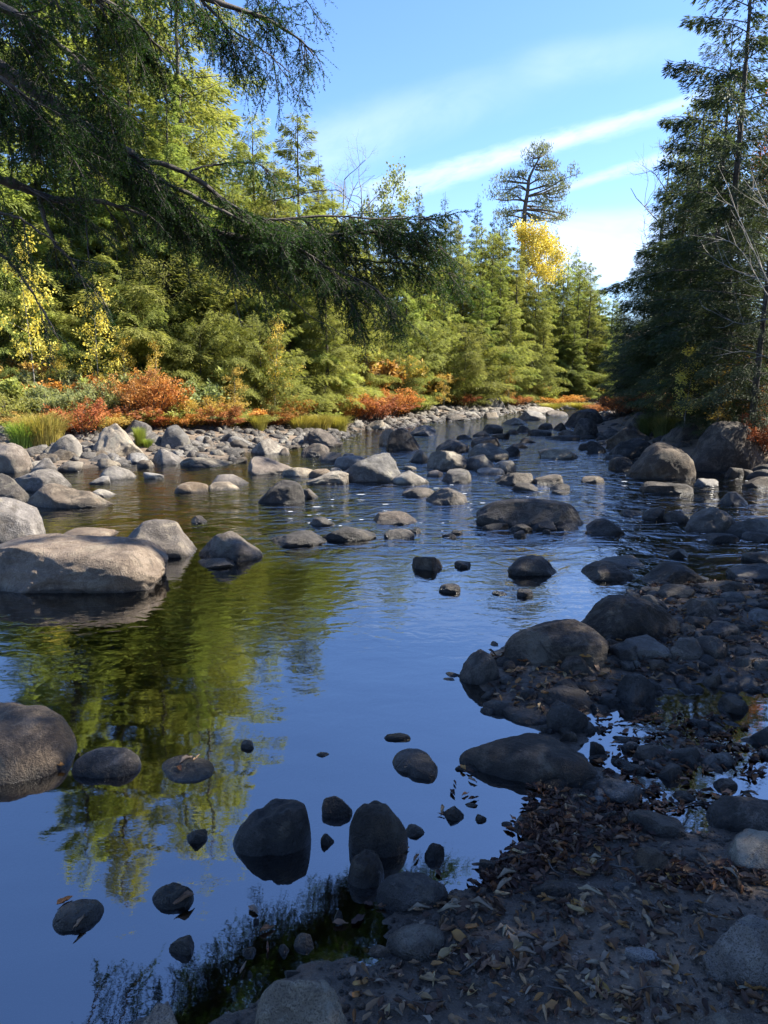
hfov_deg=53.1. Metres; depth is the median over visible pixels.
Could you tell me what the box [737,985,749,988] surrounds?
fallen leaf
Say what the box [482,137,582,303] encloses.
lone pine
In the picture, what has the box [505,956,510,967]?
fallen leaf
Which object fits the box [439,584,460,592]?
boulder
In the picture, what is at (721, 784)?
boulder
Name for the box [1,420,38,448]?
grass tuft
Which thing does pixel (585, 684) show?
gravel
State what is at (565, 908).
fallen leaf
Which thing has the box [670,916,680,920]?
fallen leaf
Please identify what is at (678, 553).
boulder
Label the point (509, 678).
boulder
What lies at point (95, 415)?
shrub
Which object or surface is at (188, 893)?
fallen leaf
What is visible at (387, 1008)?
fallen leaf
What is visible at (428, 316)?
hemlock tree
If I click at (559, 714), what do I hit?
boulder
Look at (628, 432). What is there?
boulder
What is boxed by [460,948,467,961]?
fallen leaf
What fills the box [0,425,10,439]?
boulder
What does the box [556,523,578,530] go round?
boulder
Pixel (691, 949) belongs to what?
fallen leaf
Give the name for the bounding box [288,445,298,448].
cobble
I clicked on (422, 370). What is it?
shrub
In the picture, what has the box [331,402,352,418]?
shrub
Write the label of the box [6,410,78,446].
grass tuft
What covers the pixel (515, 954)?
fallen leaf
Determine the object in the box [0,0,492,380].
overhanging hemlock
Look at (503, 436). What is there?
boulder
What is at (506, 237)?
hemlock tree
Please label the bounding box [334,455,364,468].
boulder
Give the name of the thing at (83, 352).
shrub
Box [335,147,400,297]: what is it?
bare tree
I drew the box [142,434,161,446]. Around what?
cobble
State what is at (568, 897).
fallen leaf
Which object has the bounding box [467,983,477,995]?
fallen leaf
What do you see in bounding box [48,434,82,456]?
boulder
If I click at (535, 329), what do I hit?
hemlock tree
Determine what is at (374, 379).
hemlock tree
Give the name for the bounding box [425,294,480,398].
hemlock tree
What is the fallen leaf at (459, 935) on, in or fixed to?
on the ground
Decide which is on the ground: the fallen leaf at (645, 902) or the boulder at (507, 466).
the fallen leaf at (645, 902)
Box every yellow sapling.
[0,227,57,410]
[38,342,69,381]
[70,281,126,376]
[109,336,141,379]
[144,338,173,384]
[221,367,251,425]
[257,318,305,396]
[433,374,451,404]
[503,368,516,398]
[639,366,669,411]
[672,343,714,421]
[691,363,739,422]
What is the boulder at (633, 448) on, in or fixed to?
on the ground
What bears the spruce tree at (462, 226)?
on the ground
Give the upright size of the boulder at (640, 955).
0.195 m
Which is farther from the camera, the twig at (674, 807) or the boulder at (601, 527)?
the boulder at (601, 527)
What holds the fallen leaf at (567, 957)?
on the ground
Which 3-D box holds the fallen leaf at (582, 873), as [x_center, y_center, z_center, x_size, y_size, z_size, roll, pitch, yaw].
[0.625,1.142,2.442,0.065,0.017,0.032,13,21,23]
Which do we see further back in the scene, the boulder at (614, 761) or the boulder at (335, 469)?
the boulder at (335, 469)
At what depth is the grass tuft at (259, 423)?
18.07 m
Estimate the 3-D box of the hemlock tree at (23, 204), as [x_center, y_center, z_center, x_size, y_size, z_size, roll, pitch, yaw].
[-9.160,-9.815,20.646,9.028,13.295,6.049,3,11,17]
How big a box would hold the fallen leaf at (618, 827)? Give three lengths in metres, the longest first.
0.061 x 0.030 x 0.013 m
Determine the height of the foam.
0.001 m
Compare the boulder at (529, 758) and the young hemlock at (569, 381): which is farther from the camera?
the young hemlock at (569, 381)
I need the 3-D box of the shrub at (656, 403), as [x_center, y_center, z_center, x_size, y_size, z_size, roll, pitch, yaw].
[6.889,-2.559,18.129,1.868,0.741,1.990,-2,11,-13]
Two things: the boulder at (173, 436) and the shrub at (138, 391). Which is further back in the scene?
the shrub at (138, 391)
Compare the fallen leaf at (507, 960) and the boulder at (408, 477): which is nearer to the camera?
the fallen leaf at (507, 960)
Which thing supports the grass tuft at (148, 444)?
on the ground
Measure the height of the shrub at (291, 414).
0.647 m
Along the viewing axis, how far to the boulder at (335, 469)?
12.15 m
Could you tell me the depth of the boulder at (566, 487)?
10.42 m
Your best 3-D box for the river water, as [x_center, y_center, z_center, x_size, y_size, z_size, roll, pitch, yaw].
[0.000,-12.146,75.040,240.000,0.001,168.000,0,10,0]
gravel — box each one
[0,413,451,471]
[214,789,767,1023]
[343,397,610,427]
[444,575,767,734]
[580,694,767,810]
[581,409,767,479]
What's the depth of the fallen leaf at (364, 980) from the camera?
2.03 m
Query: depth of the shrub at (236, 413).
17.58 m
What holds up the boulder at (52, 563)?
in the river water
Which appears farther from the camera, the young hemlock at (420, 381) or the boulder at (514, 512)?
the young hemlock at (420, 381)
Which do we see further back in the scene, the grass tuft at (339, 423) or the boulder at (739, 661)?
the grass tuft at (339, 423)
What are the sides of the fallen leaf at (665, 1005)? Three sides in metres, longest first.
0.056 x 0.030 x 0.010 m
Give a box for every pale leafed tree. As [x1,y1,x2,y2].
[350,156,421,299]
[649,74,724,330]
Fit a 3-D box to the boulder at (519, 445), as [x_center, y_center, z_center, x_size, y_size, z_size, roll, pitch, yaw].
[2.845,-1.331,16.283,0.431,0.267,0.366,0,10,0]
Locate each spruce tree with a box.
[303,156,330,228]
[411,186,427,275]
[436,198,454,300]
[453,212,465,272]
[467,195,485,313]
[484,209,500,266]
[543,228,565,301]
[568,249,582,324]
[610,292,621,325]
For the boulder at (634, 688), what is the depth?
3.78 m
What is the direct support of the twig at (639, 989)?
on the ground
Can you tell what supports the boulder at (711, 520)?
in the river water
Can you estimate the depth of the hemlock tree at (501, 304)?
33.70 m
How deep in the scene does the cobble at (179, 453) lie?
14.19 m
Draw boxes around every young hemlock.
[0,221,176,381]
[0,263,82,381]
[0,294,102,373]
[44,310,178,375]
[58,249,273,401]
[80,275,197,377]
[157,316,252,407]
[191,297,313,408]
[205,309,346,418]
[224,287,385,400]
[373,339,441,409]
[388,317,486,403]
[419,320,521,406]
[474,343,540,404]
[512,345,567,403]
[552,352,598,401]
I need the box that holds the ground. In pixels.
[5,335,767,1023]
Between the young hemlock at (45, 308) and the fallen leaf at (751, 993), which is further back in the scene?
the young hemlock at (45, 308)
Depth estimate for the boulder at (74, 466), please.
12.43 m
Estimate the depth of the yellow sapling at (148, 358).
18.06 m
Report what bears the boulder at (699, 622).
on the ground
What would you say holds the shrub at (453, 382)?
on the ground
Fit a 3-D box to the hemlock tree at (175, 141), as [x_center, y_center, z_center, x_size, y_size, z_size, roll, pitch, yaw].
[-6.521,-7.440,22.835,5.367,8.060,6.378,-7,12,-33]
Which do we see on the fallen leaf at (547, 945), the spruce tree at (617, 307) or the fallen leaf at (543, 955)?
the fallen leaf at (543, 955)
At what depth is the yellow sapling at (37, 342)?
16.91 m
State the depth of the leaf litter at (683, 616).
4.25 m
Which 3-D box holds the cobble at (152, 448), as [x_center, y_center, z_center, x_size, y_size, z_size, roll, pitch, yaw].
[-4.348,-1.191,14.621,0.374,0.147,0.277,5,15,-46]
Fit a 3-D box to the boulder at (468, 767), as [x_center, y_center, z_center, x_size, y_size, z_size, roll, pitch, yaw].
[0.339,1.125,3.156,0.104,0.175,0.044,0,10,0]
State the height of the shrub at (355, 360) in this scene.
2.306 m
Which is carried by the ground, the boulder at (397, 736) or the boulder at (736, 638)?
the boulder at (736, 638)
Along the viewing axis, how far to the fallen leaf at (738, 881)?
2.37 m
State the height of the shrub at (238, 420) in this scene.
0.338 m
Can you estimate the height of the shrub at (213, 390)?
1.103 m
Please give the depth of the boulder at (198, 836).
2.65 m
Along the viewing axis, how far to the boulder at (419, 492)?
9.98 m
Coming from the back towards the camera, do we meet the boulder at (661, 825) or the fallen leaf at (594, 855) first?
the boulder at (661, 825)
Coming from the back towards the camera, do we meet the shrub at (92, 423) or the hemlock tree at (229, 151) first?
the hemlock tree at (229, 151)
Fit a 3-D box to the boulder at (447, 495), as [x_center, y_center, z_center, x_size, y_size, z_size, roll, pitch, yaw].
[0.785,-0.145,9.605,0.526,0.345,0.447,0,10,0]
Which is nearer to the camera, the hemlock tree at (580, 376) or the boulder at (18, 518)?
the boulder at (18, 518)
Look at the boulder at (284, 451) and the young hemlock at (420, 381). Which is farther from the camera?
the young hemlock at (420, 381)
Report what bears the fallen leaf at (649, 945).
on the ground
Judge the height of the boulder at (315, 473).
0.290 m
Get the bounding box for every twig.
[397,989,444,1018]
[458,947,494,975]
[494,851,536,862]
[546,978,595,1004]
[547,858,579,876]
[602,860,671,872]
[625,976,676,1003]
[639,900,678,922]
[666,798,710,809]
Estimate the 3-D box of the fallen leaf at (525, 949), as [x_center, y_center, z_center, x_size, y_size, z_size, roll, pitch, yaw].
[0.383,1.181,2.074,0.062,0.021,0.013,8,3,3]
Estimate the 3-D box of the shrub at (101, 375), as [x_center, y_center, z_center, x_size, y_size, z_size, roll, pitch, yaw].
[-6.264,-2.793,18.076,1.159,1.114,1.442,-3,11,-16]
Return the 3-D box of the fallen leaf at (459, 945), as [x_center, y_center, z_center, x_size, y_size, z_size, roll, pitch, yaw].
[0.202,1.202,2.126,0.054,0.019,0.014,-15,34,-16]
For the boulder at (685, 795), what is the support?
on the ground
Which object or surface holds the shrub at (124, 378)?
on the ground
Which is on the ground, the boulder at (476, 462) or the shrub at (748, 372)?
the shrub at (748, 372)
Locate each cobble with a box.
[26,446,45,453]
[36,453,46,460]
[46,453,57,458]
[52,449,76,459]
[83,448,91,451]
[95,450,107,455]
[97,459,120,467]
[107,452,119,459]
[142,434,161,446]
[146,445,159,451]
[171,450,185,456]
[179,445,198,451]
[190,440,203,445]
[195,436,211,441]
[204,447,214,451]
[210,449,224,455]
[212,442,224,447]
[221,431,243,440]
[223,447,244,454]
[227,436,251,444]
[231,457,246,462]
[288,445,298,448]
[353,420,363,425]
[368,420,384,429]
[446,415,464,420]
[468,408,478,411]
[469,413,479,418]
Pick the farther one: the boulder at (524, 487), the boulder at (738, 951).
the boulder at (524, 487)
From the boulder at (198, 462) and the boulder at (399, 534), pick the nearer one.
the boulder at (399, 534)
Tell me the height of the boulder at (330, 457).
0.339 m
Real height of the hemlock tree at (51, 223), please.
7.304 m
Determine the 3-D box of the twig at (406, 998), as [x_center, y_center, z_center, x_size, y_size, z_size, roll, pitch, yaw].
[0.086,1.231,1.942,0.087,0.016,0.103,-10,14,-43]
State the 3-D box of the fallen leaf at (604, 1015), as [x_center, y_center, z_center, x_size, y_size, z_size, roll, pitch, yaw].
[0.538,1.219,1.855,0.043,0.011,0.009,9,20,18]
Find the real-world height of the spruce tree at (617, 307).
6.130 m
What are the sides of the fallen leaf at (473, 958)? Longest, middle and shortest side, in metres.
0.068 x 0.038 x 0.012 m
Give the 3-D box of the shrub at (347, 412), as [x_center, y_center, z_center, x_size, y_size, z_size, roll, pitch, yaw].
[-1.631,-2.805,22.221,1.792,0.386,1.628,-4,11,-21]
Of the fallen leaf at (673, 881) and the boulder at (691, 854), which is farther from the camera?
the boulder at (691, 854)
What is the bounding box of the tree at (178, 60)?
[78,0,270,219]
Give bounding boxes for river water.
[0,404,767,1023]
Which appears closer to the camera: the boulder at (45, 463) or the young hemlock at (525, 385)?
the boulder at (45, 463)
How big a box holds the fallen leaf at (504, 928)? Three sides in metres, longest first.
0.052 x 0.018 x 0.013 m
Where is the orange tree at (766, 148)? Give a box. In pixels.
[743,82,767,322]
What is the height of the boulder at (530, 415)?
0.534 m
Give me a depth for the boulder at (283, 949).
2.15 m
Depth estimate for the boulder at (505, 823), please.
2.75 m
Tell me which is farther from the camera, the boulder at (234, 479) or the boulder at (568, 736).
the boulder at (234, 479)
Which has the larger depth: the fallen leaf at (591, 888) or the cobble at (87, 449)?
the cobble at (87, 449)
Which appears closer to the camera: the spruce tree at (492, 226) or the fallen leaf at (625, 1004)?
the fallen leaf at (625, 1004)
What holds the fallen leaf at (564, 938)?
on the ground
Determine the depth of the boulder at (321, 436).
16.56 m
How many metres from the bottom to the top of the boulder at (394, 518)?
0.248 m
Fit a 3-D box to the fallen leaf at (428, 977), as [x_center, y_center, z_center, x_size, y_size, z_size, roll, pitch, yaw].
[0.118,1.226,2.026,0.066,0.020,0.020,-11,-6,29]
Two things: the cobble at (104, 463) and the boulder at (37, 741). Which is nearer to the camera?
the boulder at (37, 741)
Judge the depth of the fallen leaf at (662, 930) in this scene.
2.15 m
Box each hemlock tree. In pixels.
[0,0,202,344]
[0,0,220,357]
[0,120,77,371]
[2,158,86,347]
[18,127,162,362]
[21,186,103,292]
[44,0,207,363]
[44,0,312,319]
[63,222,172,374]
[94,120,233,308]
[104,59,233,367]
[148,155,260,362]
[157,221,247,343]
[176,276,260,400]
[180,187,295,377]
[184,67,256,229]
[208,112,304,290]
[231,196,364,408]
[249,154,330,358]
[252,111,370,354]
[265,265,323,399]
[283,249,366,415]
[308,174,351,339]
[321,188,394,347]
[322,219,408,366]
[328,265,401,398]
[362,233,404,357]
[365,283,400,387]
[378,222,432,318]
[379,264,452,395]
[389,256,458,357]
[403,233,461,366]
[421,220,474,320]
[422,242,496,340]
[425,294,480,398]
[439,261,491,373]
[444,222,521,338]
[452,280,522,399]
[463,235,542,378]
[477,260,542,392]
[479,228,530,359]
[488,302,540,396]
[491,225,520,303]
[493,252,549,387]
[512,243,547,330]
[514,279,569,395]
[519,295,582,389]
[527,321,563,397]
[535,285,592,387]
[541,254,602,358]
[541,271,616,397]
[553,321,601,401]
[557,269,601,388]
[563,261,612,349]
[564,282,611,396]
[580,269,611,340]
[585,289,614,382]
[589,300,625,387]
[589,328,615,399]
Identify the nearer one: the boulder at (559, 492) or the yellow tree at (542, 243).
the boulder at (559, 492)
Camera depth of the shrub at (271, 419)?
18.62 m
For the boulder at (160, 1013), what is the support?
on the ground
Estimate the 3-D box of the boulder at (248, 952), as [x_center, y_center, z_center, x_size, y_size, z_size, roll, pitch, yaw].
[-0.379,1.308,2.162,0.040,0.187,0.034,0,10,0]
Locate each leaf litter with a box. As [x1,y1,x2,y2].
[239,767,732,974]
[348,853,767,1023]
[467,782,766,897]
[488,578,767,711]
[593,710,767,814]
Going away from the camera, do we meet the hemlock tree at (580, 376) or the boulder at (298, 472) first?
the boulder at (298, 472)
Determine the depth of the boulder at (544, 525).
7.84 m
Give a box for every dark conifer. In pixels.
[592,248,658,411]
[594,299,634,408]
[597,155,733,412]
[597,227,673,384]
[598,18,767,397]
[598,109,752,399]
[601,0,767,423]
[604,205,673,411]
[607,319,646,410]
[614,291,694,416]
[615,236,737,426]
[633,118,767,388]
[664,179,767,429]
[666,277,744,428]
[670,126,767,436]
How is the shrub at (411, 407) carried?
on the ground
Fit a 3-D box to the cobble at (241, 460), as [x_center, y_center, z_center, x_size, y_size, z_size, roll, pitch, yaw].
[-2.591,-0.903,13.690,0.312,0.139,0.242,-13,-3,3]
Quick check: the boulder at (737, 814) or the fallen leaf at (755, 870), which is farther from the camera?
the boulder at (737, 814)
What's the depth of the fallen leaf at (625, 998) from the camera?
1.91 m
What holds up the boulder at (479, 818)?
on the ground
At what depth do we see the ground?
2.20 m
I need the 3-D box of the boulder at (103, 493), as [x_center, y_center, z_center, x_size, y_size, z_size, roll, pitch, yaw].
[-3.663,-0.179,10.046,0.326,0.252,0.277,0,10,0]
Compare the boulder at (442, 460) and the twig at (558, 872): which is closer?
the twig at (558, 872)
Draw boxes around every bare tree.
[316,134,383,260]
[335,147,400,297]
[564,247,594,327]
[624,113,694,313]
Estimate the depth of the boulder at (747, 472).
11.76 m
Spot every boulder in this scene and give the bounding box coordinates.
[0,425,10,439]
[0,443,31,472]
[0,473,28,501]
[0,497,45,541]
[0,533,168,592]
[0,702,77,785]
[14,469,71,490]
[27,483,112,507]
[29,458,57,472]
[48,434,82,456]
[52,899,103,931]
[57,461,83,471]
[64,527,118,535]
[72,746,140,778]
[88,453,110,461]
[89,476,109,483]
[92,423,142,455]
[93,489,115,496]
[99,466,135,479]
[125,420,152,435]
[128,453,147,462]
[128,519,196,557]
[137,460,154,467]
[143,472,163,478]
[143,1001,176,1023]
[152,882,193,909]
[153,449,182,464]
[160,425,191,448]
[162,755,213,782]
[169,935,193,954]
[174,482,207,492]
[180,457,232,466]
[187,829,207,843]
[191,515,206,523]
[198,558,234,567]
[199,531,261,561]
[203,436,213,446]
[209,482,238,489]
[212,474,248,484]
[230,439,249,447]
[233,798,310,856]
[240,740,253,748]
[242,947,255,956]
[248,456,291,474]
[251,438,288,454]
[253,918,258,923]
[255,979,346,1023]
[258,480,304,502]
[271,530,326,546]
[279,448,289,454]
[279,944,288,954]
[282,467,312,476]
[284,970,299,977]
[294,933,313,952]
[301,443,329,455]
[302,428,342,446]
[304,488,317,498]
[306,451,319,456]
[306,471,349,483]
[309,469,330,477]
[309,517,334,525]
[316,752,328,756]
[318,452,341,461]
[320,833,333,845]
[322,796,352,817]
[323,526,375,541]
[330,468,341,470]
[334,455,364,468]
[334,910,342,919]
[344,453,400,481]
[347,849,383,888]
[348,800,407,857]
[369,945,390,956]
[373,511,416,524]
[376,871,448,913]
[379,428,394,445]
[384,529,414,538]
[384,733,410,739]
[386,428,419,449]
[386,924,445,962]
[392,748,437,779]
[393,470,428,484]
[402,466,415,469]
[402,487,433,496]
[406,824,424,837]
[409,450,427,462]
[410,425,436,435]
[410,528,420,533]
[412,557,442,570]
[424,843,444,860]
[426,487,467,503]
[427,450,466,469]
[427,470,442,476]
[436,439,468,452]
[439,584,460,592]
[442,468,471,482]
[442,533,455,537]
[444,806,463,820]
[451,530,462,534]
[454,561,470,567]
[455,765,477,771]
[456,435,471,439]
[459,649,499,684]
[459,733,597,787]
[464,411,478,416]
[465,802,476,807]
[467,454,493,470]
[468,443,508,460]
[471,436,500,446]
[473,431,489,436]
[475,499,583,526]
[475,814,486,821]
[477,467,504,474]
[479,859,495,870]
[482,523,508,529]
[483,412,498,417]
[483,424,502,432]
[484,398,504,408]
[492,433,509,438]
[492,591,506,595]
[493,460,516,472]
[495,472,532,485]
[498,675,514,681]
[501,821,512,825]
[502,704,547,725]
[503,418,527,424]
[504,619,608,668]
[505,446,520,456]
[507,429,518,434]
[507,555,555,575]
[509,524,531,531]
[510,443,527,447]
[512,483,537,491]
[513,530,525,537]
[516,425,529,431]
[516,589,532,596]
[519,410,545,419]
[520,437,535,442]
[527,406,553,412]
[528,429,551,435]
[531,520,556,530]
[531,880,588,897]
[533,474,563,483]
[537,686,592,712]
[538,423,552,429]
[538,449,577,459]
[542,529,550,533]
[543,778,569,789]
[545,410,567,415]
[545,435,579,440]
[546,700,587,732]
[550,484,569,490]
[551,490,568,493]
[553,423,565,429]
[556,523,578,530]
[558,430,572,434]
[559,655,592,675]
[560,730,577,741]
[562,405,575,408]
[564,409,602,426]
[572,418,598,437]
[578,444,586,449]
[581,476,603,482]
[581,561,634,580]
[581,595,680,640]
[586,518,624,535]
[587,441,605,452]
[589,741,605,755]
[598,428,617,438]
[598,778,644,804]
[599,555,643,567]
[600,811,616,820]
[605,425,650,448]
[607,638,619,646]
[607,655,620,660]
[608,438,650,458]
[608,457,632,470]
[608,643,639,660]
[611,758,629,765]
[612,736,637,742]
[612,882,636,891]
[615,673,655,704]
[618,510,642,515]
[623,634,672,659]
[624,412,647,429]
[624,764,646,773]
[625,947,662,963]
[626,442,695,479]
[626,809,686,837]
[633,744,664,760]
[633,846,668,874]
[639,481,693,494]
[640,562,704,584]
[640,594,667,609]
[642,507,664,520]
[648,659,669,671]
[657,584,694,597]
[657,763,682,780]
[662,510,688,522]
[663,423,701,442]
[665,549,688,557]
[670,637,704,659]
[672,440,690,447]
[672,790,695,801]
[681,598,720,617]
[681,847,706,861]
[682,659,700,667]
[683,755,698,766]
[684,616,711,627]
[685,507,735,532]
[690,421,764,472]
[694,478,718,486]
[694,580,748,592]
[694,1012,767,1023]
[696,636,727,658]
[700,533,739,541]
[702,673,721,686]
[702,914,767,987]
[705,795,767,832]
[706,621,740,638]
[713,778,737,791]
[718,696,748,714]
[719,491,747,504]
[720,592,746,602]
[724,517,767,535]
[725,467,743,477]
[725,635,749,644]
[726,563,767,581]
[727,828,767,870]
[731,656,751,667]
[734,647,751,655]
[735,675,766,691]
[737,622,755,631]
[741,531,767,542]
[741,552,767,563]
[742,477,767,487]
[743,469,752,476]
[748,609,767,623]
[749,727,767,745]
[751,464,767,471]
[753,658,767,670]
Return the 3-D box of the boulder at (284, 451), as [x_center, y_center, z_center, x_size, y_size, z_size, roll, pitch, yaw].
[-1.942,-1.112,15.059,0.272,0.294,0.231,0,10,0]
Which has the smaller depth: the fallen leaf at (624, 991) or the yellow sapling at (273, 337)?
the fallen leaf at (624, 991)
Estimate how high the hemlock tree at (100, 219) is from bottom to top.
7.494 m
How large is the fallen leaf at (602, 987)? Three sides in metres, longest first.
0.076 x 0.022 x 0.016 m
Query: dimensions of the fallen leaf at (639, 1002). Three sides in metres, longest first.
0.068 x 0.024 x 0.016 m
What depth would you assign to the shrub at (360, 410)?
22.07 m
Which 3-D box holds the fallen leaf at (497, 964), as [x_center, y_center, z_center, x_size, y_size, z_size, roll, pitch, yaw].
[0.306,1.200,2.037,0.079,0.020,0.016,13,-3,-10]
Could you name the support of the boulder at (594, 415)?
on the ground
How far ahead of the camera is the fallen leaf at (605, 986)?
1.96 m
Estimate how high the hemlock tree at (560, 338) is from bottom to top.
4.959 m
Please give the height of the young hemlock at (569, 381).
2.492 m
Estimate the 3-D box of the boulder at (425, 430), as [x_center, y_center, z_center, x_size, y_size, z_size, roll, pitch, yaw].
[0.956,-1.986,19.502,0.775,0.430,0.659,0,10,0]
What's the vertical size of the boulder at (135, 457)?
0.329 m
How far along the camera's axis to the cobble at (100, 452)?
13.68 m
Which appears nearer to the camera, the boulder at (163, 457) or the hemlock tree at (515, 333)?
the boulder at (163, 457)
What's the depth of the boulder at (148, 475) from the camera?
11.57 m
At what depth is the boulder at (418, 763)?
3.12 m
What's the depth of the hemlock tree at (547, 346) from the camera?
35.02 m
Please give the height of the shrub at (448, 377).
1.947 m
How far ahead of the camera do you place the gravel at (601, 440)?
17.58 m
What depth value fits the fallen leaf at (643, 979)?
1.96 m
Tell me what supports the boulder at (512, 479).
in the river water
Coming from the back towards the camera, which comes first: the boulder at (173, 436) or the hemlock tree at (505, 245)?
the hemlock tree at (505, 245)
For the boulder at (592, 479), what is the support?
in the river water
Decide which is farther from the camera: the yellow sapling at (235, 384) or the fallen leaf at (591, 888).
the yellow sapling at (235, 384)
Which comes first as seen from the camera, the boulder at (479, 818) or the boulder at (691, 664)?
the boulder at (479, 818)
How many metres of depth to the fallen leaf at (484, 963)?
2.05 m
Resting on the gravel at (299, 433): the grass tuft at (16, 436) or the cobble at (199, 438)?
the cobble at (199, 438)
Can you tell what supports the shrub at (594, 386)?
on the ground
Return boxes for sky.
[1,0,767,327]
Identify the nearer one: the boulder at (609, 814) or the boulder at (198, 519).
the boulder at (609, 814)
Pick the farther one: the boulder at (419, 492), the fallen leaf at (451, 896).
the boulder at (419, 492)
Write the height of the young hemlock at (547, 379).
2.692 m
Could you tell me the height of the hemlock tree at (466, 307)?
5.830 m
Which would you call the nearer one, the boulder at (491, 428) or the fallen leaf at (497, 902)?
the fallen leaf at (497, 902)
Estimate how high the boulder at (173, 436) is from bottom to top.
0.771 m
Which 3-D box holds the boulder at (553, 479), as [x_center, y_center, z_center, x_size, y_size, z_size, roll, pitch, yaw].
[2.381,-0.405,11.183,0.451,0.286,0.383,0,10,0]
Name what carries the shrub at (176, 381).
on the ground
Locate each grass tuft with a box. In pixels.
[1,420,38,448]
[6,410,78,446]
[131,426,146,446]
[139,438,154,447]
[248,414,270,430]
[287,415,318,428]
[305,413,338,429]
[328,415,355,430]
[537,403,567,408]
[558,401,601,408]
[631,415,659,435]
[643,414,686,437]
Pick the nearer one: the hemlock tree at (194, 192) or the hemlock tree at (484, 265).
the hemlock tree at (194, 192)
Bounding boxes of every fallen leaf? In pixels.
[57,896,71,904]
[73,914,84,927]
[172,890,193,903]
[179,754,191,763]
[362,977,367,983]
[384,1002,389,1016]
[408,902,429,910]
[415,991,432,999]
[419,972,439,980]
[424,1002,436,1010]
[437,943,456,959]
[438,903,461,912]
[439,915,443,926]
[440,924,457,930]
[447,895,457,899]
[448,898,459,903]
[449,944,464,950]
[451,929,468,941]
[452,965,461,970]
[454,899,472,911]
[459,986,477,993]
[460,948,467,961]
[463,953,474,966]
[465,941,471,948]
[467,947,480,954]
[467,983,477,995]
[470,896,493,910]
[472,954,484,970]
[475,954,488,968]
[476,957,490,973]
[487,960,508,968]
[491,954,495,974]
[493,890,509,894]
[494,898,505,911]
[495,922,507,930]
[497,867,515,878]
[497,877,511,889]
[502,924,506,935]
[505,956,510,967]
[508,948,526,961]
[511,848,526,853]
[513,939,522,948]
[514,916,521,926]
[515,946,535,954]
[515,957,532,971]
[516,931,533,938]
[530,928,543,936]
[534,941,553,945]
[534,946,541,953]
[536,781,541,791]
[540,949,545,961]
[542,940,560,951]
[552,898,570,903]
[552,956,560,967]
[559,934,567,950]
[560,949,571,963]
[562,903,568,913]
[563,893,570,905]
[567,904,586,913]
[568,864,580,876]
[572,866,589,875]
[578,884,603,895]
[582,863,594,875]
[583,902,596,912]
[585,959,599,963]
[585,962,591,974]
[589,853,601,858]
[592,977,609,991]
[594,985,607,999]
[597,974,604,999]
[598,1013,615,1020]
[604,937,619,948]
[611,1003,625,1008]
[612,988,637,997]
[613,825,622,833]
[613,912,629,915]
[613,1019,629,1023]
[614,996,629,1003]
[616,919,628,927]
[619,1016,635,1020]
[622,999,633,1013]
[629,999,643,1011]
[639,967,650,993]
[642,900,648,912]
[642,914,653,927]
[646,942,653,948]
[649,911,664,925]
[651,960,659,966]
[654,927,673,934]
[656,901,665,917]
[656,992,668,1010]
[665,908,679,915]
[666,873,680,883]
[666,943,669,958]
[668,963,678,973]
[668,1012,681,1019]
[669,874,685,885]
[669,887,678,892]
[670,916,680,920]
[684,866,692,872]
[687,945,695,954]
[711,881,717,888]
[722,866,740,880]
[736,878,740,890]
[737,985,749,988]
[739,873,755,877]
[739,877,762,882]
[742,988,765,1001]
[744,981,766,990]
[752,868,760,879]
[761,873,767,881]
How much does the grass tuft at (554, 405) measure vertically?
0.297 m
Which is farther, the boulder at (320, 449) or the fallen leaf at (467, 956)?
the boulder at (320, 449)
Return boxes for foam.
[289,445,745,519]
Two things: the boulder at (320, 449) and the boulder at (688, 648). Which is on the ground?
the boulder at (688, 648)
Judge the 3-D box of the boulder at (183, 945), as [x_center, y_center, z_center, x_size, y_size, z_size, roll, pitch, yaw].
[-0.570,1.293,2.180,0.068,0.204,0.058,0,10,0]
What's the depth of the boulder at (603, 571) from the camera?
6.03 m
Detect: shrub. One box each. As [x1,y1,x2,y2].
[0,352,69,381]
[0,376,40,409]
[0,392,58,426]
[0,409,40,426]
[0,409,72,428]
[11,368,87,398]
[20,372,105,395]
[21,382,101,417]
[22,353,90,377]
[41,396,122,436]
[45,381,77,408]
[62,369,122,389]
[63,379,128,417]
[63,422,101,432]
[73,412,111,429]
[81,365,168,412]
[82,408,129,426]
[91,371,132,404]
[92,365,158,403]
[96,413,142,429]
[102,405,166,421]
[103,417,129,428]
[118,372,194,426]
[118,409,160,424]
[136,370,205,394]
[139,405,205,426]
[141,411,173,427]
[152,377,229,413]
[156,412,210,428]
[169,395,245,425]
[174,416,212,427]
[176,351,286,408]
[180,415,227,425]
[185,382,237,403]
[195,401,248,426]
[204,417,246,426]
[205,413,248,427]
[216,406,268,425]
[233,370,314,407]
[241,409,285,424]
[248,404,305,423]
[264,393,318,424]
[264,405,307,427]
[267,412,291,425]
[275,404,308,424]
[308,409,342,415]
[317,410,355,416]
[322,393,392,420]
[330,342,380,388]
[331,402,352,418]
[351,349,399,392]
[355,394,408,421]
[370,386,425,415]
[381,359,430,396]
[387,405,422,413]
[389,393,435,413]
[390,365,417,394]
[392,356,453,396]
[404,393,439,410]
[415,370,464,397]
[448,393,482,405]
[504,394,534,405]
[527,384,551,396]
[532,384,564,401]
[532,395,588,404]
[573,385,608,397]
[582,402,609,411]
[584,395,641,416]
[613,394,654,414]
[636,391,686,418]
[693,96,767,359]
[696,388,767,420]
[736,345,767,394]
[738,410,767,458]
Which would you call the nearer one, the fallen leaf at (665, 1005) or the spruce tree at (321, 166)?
the fallen leaf at (665, 1005)
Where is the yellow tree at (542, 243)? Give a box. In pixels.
[505,214,571,330]
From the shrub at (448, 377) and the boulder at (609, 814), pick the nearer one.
the boulder at (609, 814)

